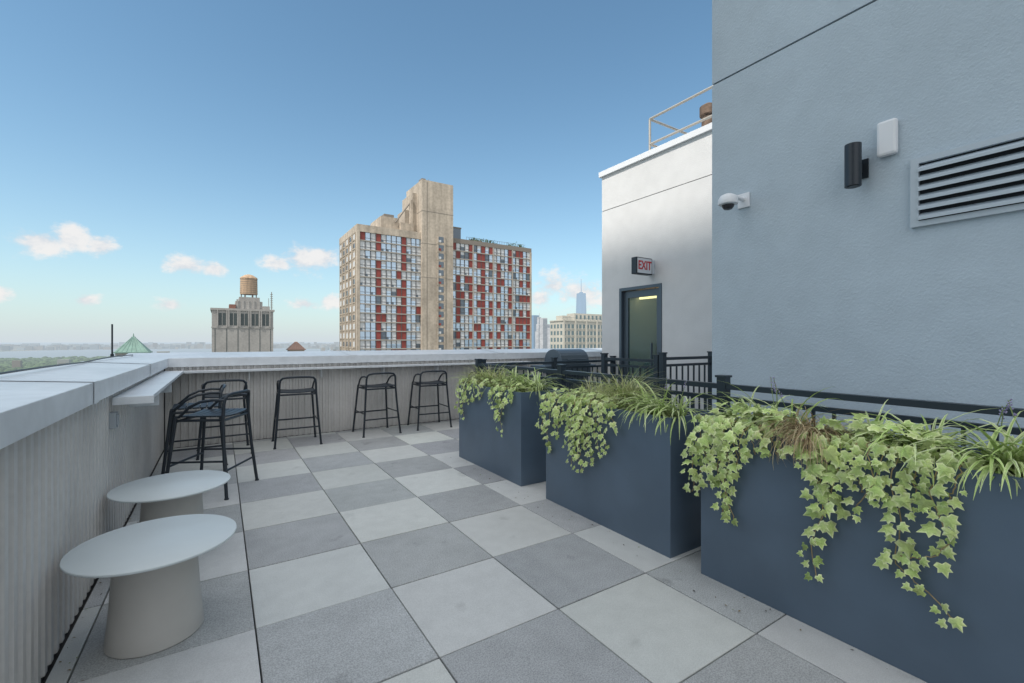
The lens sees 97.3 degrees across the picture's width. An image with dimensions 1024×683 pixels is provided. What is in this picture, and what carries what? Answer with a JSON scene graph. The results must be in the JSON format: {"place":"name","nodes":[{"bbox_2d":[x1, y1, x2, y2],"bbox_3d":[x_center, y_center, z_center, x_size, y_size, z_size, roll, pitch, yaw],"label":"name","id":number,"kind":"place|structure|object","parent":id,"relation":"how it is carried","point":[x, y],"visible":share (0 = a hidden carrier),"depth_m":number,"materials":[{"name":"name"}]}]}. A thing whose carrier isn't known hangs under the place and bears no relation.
{"place":"outdoors","nodes":[
{"label":"outdoors","id":0,"kind":"place"},
{"bbox_2d":[0,348,332,358],"bbox_3d":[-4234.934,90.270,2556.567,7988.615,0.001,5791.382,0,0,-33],"label":"water","id":1,"kind":"structure","parent":0,"point":[88,353],"depth_m":3697.63,"materials":[{"name":"liquid"}]},
{"bbox_2d":[0,342,333,351],"bbox_3d":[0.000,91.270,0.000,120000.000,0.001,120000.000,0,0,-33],"label":"ground","id":2,"kind":"structure","parent":0,"point":[65,343],"depth_m":20566.68,"materials":[{"name":"green plant"}]},
{"bbox_2d":[0,356,109,371],"bbox_3d":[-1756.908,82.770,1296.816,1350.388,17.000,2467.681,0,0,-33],"label":"park trees","id":3,"kind":"object","parent":2,"relation":"on","point":[6,363],"visible":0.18,"depth_m":1802.14,"materials":[{"name":"green plant"}]},
{"bbox_2d":[113,333,152,356],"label":"copper roof tower","id":4,"kind":"structure","parent":2,"relation":"on","point":[133,344],"depth_m":98.34,"materials":[{"name":"metal"}]},
{"bbox_2d":[0,342,338,367],"bbox_3d":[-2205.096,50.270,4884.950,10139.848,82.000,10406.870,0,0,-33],"label":"distant city buildings","id":5,"kind":"structure","parent":2,"relation":"on","point":[334,346],"depth_m":5457.40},
{"bbox_2d":[210,297,274,351],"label":"limestone block","id":6,"kind":"structure","parent":2,"relation":"on","point":[243,324],"depth_m":113.70,"materials":[{"name":"stone"}]},
{"bbox_2d":[240,274,257,297],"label":"rooftop water tank","id":7,"kind":"object","parent":6,"relation":"on","point":[248,284],"visible":0.97,"depth_m":116.91,"materials":[{"name":"brown wood"}]},
{"bbox_2d":[268,292,272,309],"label":"antenna mast","id":8,"kind":"object","parent":6,"relation":"on","point":[271,296],"visible":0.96,"depth_m":117.67,"materials":[{"name":"metal"}]},
{"bbox_2d":[286,342,305,350],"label":"tile roof tower","id":9,"kind":"structure","parent":2,"relation":"on","point":[295,346],"depth_m":129.56,"materials":[{"name":"tile"}]},
{"bbox_2d":[339,178,531,350],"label":"apartment block","id":10,"kind":"structure","parent":2,"relation":"on","point":[418,273],"depth_m":162.04,"materials":[{"name":"concrete"}]},
{"bbox_2d":[532,315,538,348],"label":"city skyscraper","id":11,"kind":"structure","parent":2,"relation":"on","point":[534,320],"depth_m":1483.16,"materials":[{"name":"glass"}]},
{"bbox_2d":[535,317,540,348],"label":"city skyscraper","id":12,"kind":"structure","parent":2,"relation":"on","point":[537,338],"depth_m":1342.69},
{"bbox_2d":[540,318,546,348],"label":"city skyscraper","id":13,"kind":"structure","parent":2,"relation":"on","point":[543,333],"depth_m":1241.32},
{"bbox_2d":[547,328,549,348],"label":"city skyscraper","id":14,"kind":"structure","parent":2,"relation":"on","point":[548,338],"depth_m":1483.05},
{"bbox_2d":[549,313,601,348],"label":"office building","id":15,"kind":"structure","parent":2,"relation":"on","point":[575,330],"depth_m":264.81,"materials":[{"name":"beige concrete"}]},
{"bbox_2d":[576,287,585,313],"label":"spire skyscraper","id":16,"kind":"structure","parent":2,"relation":"on","point":[581,302],"depth_m":2940.93,"materials":[{"name":"blue glass"}]},
{"bbox_2d":[0,0,711,342],"label":"sky","id":17,"kind":"structure","parent":0,"point":[156,156],"materials":[{"name":"blue"}]},
{"bbox_3d":[7.333,46.450,0.724,14.900,89.640,21.250,0,0,-33],"label":"terrace building","id":18,"kind":"object","parent":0,"visible":0},
{"bbox_2d":[42,450,261,682],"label":"roof deck","id":19,"kind":"structure","parent":18,"relation":"on","point":[65,640],"depth_m":2.15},
{"bbox_2d":[41,455,160,682],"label":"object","id":20,"kind":"object","parent":19,"relation":"on","point":[48,666],"depth_m":2.08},
{"bbox_2d":[0,369,163,682],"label":"corrugated cladding","id":21,"kind":"structure","parent":20,"relation":"attached to","point":[60,479],"depth_m":1.83,"materials":[{"name":"metal"}]},
{"bbox_2d":[109,411,118,428],"bbox_3d":[-2.424,0.477,2.737,0.053,0.095,0.070,0,0,-33],"label":"outlet box","id":22,"kind":"object","parent":21,"relation":"attached to","point":[113,420],"visible":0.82,"depth_m":2.71,"materials":[{"name":"grey metal"}]},
{"bbox_2d":[112,371,183,406],"bbox_3d":[-3.116,0.404,3.990,0.198,0.132,2.915,0,0,-33],"label":"drink ledge","id":23,"kind":"object","parent":21,"relation":"attached to","point":[146,392],"visible":1,"depth_m":3.26,"materials":[{"name":"concrete"}]},
{"bbox_2d":[0,357,167,448],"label":"coping","id":24,"kind":"object","parent":20,"relation":"on","point":[27,408],"visible":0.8,"depth_m":1.98,"materials":[{"name":"concrete"}]},
{"bbox_2d":[0,354,132,374],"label":"lightning cable","id":25,"kind":"object","parent":24,"relation":"on","point":[7,372],"visible":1,"depth_m":2.82,"materials":[{"name":"black metal"}]},
{"bbox_2d":[0,361,151,403],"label":"coping joint covers","id":26,"kind":"object","parent":24,"relation":"on","point":[96,391],"visible":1,"depth_m":2.22,"materials":[{"name":"grey metal"}]},
{"bbox_2d":[162,369,453,452],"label":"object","id":27,"kind":"object","parent":19,"relation":"on","point":[264,438],"depth_m":5.75,"materials":[{"name":"black metal"}]},
{"bbox_2d":[123,348,601,366],"bbox_3d":[0.824,0.225,8.879,12.968,0.160,0.685,0,0,-33],"label":"coping","id":28,"kind":"object","parent":27,"relation":"on","point":[192,359],"visible":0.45,"depth_m":6.41,"materials":[{"name":"concrete"}]},
{"bbox_2d":[110,324,113,356],"bbox_3d":[-4.834,0.080,5.448,0.033,0.580,0.033,0,0,35],"label":"lightning rod","id":29,"kind":"object","parent":28,"relation":"attached to","point":[111,354],"visible":0.5,"depth_m":5.44,"materials":[{"name":"black metal"}]},
{"bbox_2d":[341,348,601,362],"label":"coping joint covers","id":30,"kind":"object","parent":28,"relation":"on","point":[353,358],"visible":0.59,"depth_m":6.78,"materials":[{"name":"grey metal"}]},
{"bbox_2d":[165,357,600,447],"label":"corrugated cladding","id":31,"kind":"structure","parent":27,"relation":"attached to","point":[336,390],"depth_m":6.28,"materials":[{"name":"metal"}]},
{"bbox_2d":[183,361,530,380],"bbox_3d":[-1.881,0.420,6.638,5.148,0.140,0.190,0,0,-33],"label":"drink ledge","id":32,"kind":"object","parent":31,"relation":"attached to","point":[435,365],"visible":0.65,"depth_m":6.17,"materials":[{"name":"concrete"}]},
{"bbox_2d":[45,419,926,682],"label":"terrace paver floor","id":33,"kind":"structure","parent":19,"relation":"on","point":[391,554],"depth_m":2.25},
{"bbox_2d":[59,514,236,658],"bbox_3d":[-1.555,1.069,1.971,0.600,0.402,0.600,0,0,-33],"label":"side table","id":34,"kind":"object","parent":33,"relation":"on","point":[150,568],"visible":1,"depth_m":1.86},
{"bbox_2d":[106,470,230,521],"bbox_3d":[-2.069,1.069,2.747,0.600,0.402,0.600,0,0,-33],"label":"side table","id":35,"kind":"object","parent":33,"relation":"on","point":[168,495],"visible":0.71,"depth_m":2.66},
{"bbox_2d":[161,384,227,473],"bbox_3d":[-2.997,0.845,4.278,0.519,0.852,0.542,0,0,-33],"label":"bar stool","id":36,"kind":"object","parent":33,"relation":"on","point":[182,404],"visible":0.72,"depth_m":4.17,"materials":[{"name":"black metal"}]},
{"bbox_2d":[165,389,258,499],"bbox_3d":[-2.552,0.845,3.847,0.519,0.852,0.542,0,0,-5],"label":"bar stool","id":37,"kind":"object","parent":33,"relation":"on","point":[223,412],"visible":0.91,"depth_m":3.72,"materials":[{"name":"black metal"}]},
{"bbox_2d":[196,379,248,459],"bbox_3d":[-3.297,0.845,5.171,0.542,0.852,0.519,0,0,-35],"label":"bar stool","id":38,"kind":"object","parent":33,"relation":"on","point":[203,386],"visible":0.53,"depth_m":5.06,"materials":[{"name":"black metal"}]},
{"bbox_2d":[271,376,322,449],"bbox_3d":[-2.703,0.845,5.651,0.542,0.852,0.519,0,0,-31],"label":"bar stool","id":39,"kind":"object","parent":33,"relation":"on","point":[312,390],"visible":1,"depth_m":5.57,"materials":[{"name":"black metal"}]},
{"bbox_2d":[352,372,401,437],"bbox_3d":[-1.897,0.845,6.303,0.542,0.852,0.519,0,0,-36],"label":"bar stool","id":40,"kind":"object","parent":33,"relation":"on","point":[377,386],"visible":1,"depth_m":6.25,"materials":[{"name":"black metal"}]},
{"bbox_2d":[407,370,451,430],"bbox_3d":[-1.243,0.845,6.762,0.542,0.852,0.519,0,0,-30],"label":"bar stool","id":41,"kind":"object","parent":33,"relation":"on","point":[438,382],"visible":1,"depth_m":6.68,"materials":[{"name":"black metal"}]},
{"bbox_2d":[459,382,562,485],"bbox_3d":[-0.055,0.860,4.586,0.470,0.820,1.220,0,0,-33],"label":"planter box","id":42,"kind":"object","parent":33,"relation":"on","point":[515,453],"visible":0.66,"depth_m":4.15,"materials":[{"name":"plastic"}]},
{"bbox_2d":[454,374,534,436],"bbox_3d":[-0.197,0.609,4.516,0.358,0.544,1.206,0,0,-33],"label":"ivy plant","id":43,"kind":"object","parent":42,"relation":"in","point":[499,403],"visible":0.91,"depth_m":4.34,"materials":[{"name":"green plant"}]},
{"bbox_2d":[449,362,568,398],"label":"ornamental grass","id":44,"kind":"object","parent":42,"relation":"in","point":[538,385],"depth_m":4.39,"materials":[{"name":"green plant"}]},
{"bbox_2d":[482,356,615,392],"bbox_3d":[0.644,0.755,6.848,2.560,1.030,0.080,0,0,-33],"label":"black railing","id":45,"kind":"object","parent":33,"relation":"on","point":[553,362],"visible":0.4,"depth_m":6.88,"materials":[{"name":"black metal"}]},
{"bbox_2d":[531,349,595,394],"bbox_3d":[0.894,0.699,7.712,1.120,1.139,0.541,0,0,-33],"label":"barbecue grill","id":46,"kind":"object","parent":33,"relation":"on","point":[569,354],"visible":0.37,"depth_m":7.59,"materials":[{"name":"metal"}]},
{"bbox_2d":[546,394,714,557],"bbox_3d":[0.798,0.860,3.268,0.470,0.820,1.200,0,0,-33],"label":"planter box","id":47,"kind":"object","parent":33,"relation":"on","point":[630,484],"visible":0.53,"depth_m":2.87,"materials":[{"name":"plastic"}]},
{"bbox_2d":[535,386,631,472],"bbox_3d":[0.552,0.649,3.379,0.367,0.593,0.920,0,0,-33],"label":"ivy plant","id":48,"kind":"object","parent":47,"relation":"in","point":[569,399],"visible":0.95,"depth_m":3.26,"materials":[{"name":"green plant"}]},
{"bbox_2d":[556,366,714,443],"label":"ornamental grass","id":49,"kind":"object","parent":47,"relation":"in","point":[637,399],"depth_m":2.92,"materials":[{"name":"green plant"}]},
{"bbox_2d":[664,377,686,400],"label":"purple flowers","id":50,"kind":"object","parent":49,"relation":"on","point":[666,388],"visible":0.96,"depth_m":3.02,"materials":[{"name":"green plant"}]},
{"bbox_2d":[600,351,711,409],"bbox_3d":[1.959,0.700,6.103,1.060,1.140,1.060,0,0,-33],"label":"black railing","id":51,"kind":"object","parent":33,"relation":"on","point":[659,366],"visible":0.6,"depth_m":5.71,"materials":[{"name":"black metal"}]},
{"bbox_2d":[475,359,1023,448],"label":"black railing","id":52,"kind":"object","parent":33,"relation":"on","point":[721,385],"visible":0.21,"depth_m":2.74,"materials":[{"name":"black metal"}]},
{"bbox_2d":[701,417,1023,682],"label":"planter box","id":53,"kind":"object","parent":33,"relation":"on","point":[856,598],"visible":0.61,"depth_m":1.79,"materials":[{"name":"plastic"}]},
{"bbox_2d":[680,402,985,632],"bbox_3d":[1.393,0.689,2.111,0.435,0.727,1.209,0,0,-33],"label":"ivy plant","id":54,"kind":"object","parent":53,"relation":"in","point":[714,426],"visible":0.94,"depth_m":1.86,"materials":[{"name":"green plant"}]},
{"bbox_2d":[687,382,1023,499],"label":"ornamental grass","id":55,"kind":"object","parent":53,"relation":"in","point":[1004,459],"depth_m":1.78,"materials":[{"name":"green plant"}]},
{"bbox_2d":[770,377,1021,432],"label":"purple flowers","id":56,"kind":"object","parent":55,"relation":"on","point":[1000,415],"visible":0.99,"depth_m":1.74,"materials":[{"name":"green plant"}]},
{"bbox_2d":[599,122,711,409],"bbox_3d":[5.126,-0.810,8.213,6.470,4.260,3.318,0,0,-33],"label":"stair bulkhead","id":57,"kind":"object","parent":19,"relation":"on","point":[657,205],"visible":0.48,"depth_m":6.77,"materials":[{"name":"paint"}]},
{"bbox_2d":[631,257,653,275],"bbox_3d":[1.986,-1.135,6.816,0.399,0.250,0.111,0,0,-33],"label":"exit sign","id":58,"kind":"object","parent":57,"relation":"attached to","point":[642,266],"visible":1,"depth_m":6.75,"materials":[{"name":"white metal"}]},
{"bbox_2d":[649,85,712,149],"bbox_3d":[4.233,-3.285,7.246,3.020,0.870,2.570,0,0,-33],"label":"roof guardrail","id":59,"kind":"object","parent":57,"relation":"on","point":[673,128],"visible":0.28,"depth_m":7.18,"materials":[{"name":"grey metal"}]},
{"bbox_2d":[699,102,711,126],"bbox_3d":[3.162,-3.330,7.263,0.260,1.000,0.260,0,0,-33],"label":"vent stack","id":60,"kind":"object","parent":57,"relation":"on","point":[705,109],"visible":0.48,"depth_m":7.18,"materials":[{"name":"brown metal"}]},
{"bbox_2d":[712,0,1023,448],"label":"stair bulkhead","id":61,"kind":"object","parent":19,"relation":"on","point":[899,273],"visible":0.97,"depth_m":3.09,"materials":[{"name":"paint"}]},
{"bbox_2d":[718,192,749,209],"bbox_3d":[1.852,-1.179,3.793,0.267,0.162,0.158,0,0,-33],"label":"security camera","id":62,"kind":"object","parent":61,"relation":"attached to","point":[727,201],"visible":1,"depth_m":3.75,"materials":[{"name":"white plastic"}]},
{"bbox_2d":[844,141,868,188],"bbox_3d":[2.361,-1.200,3.099,0.167,0.291,0.100,0,0,-33],"label":"wall sconce","id":63,"kind":"object","parent":61,"relation":"attached to","point":[856,169],"depth_m":3.05,"materials":[{"name":"black metal"}]},
{"bbox_2d":[877,118,897,157],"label":"wireless access point","id":64,"kind":"structure","parent":61,"relation":"attached to","point":[887,137],"depth_m":2.98,"materials":[{"name":"white plastic"}]}
]}

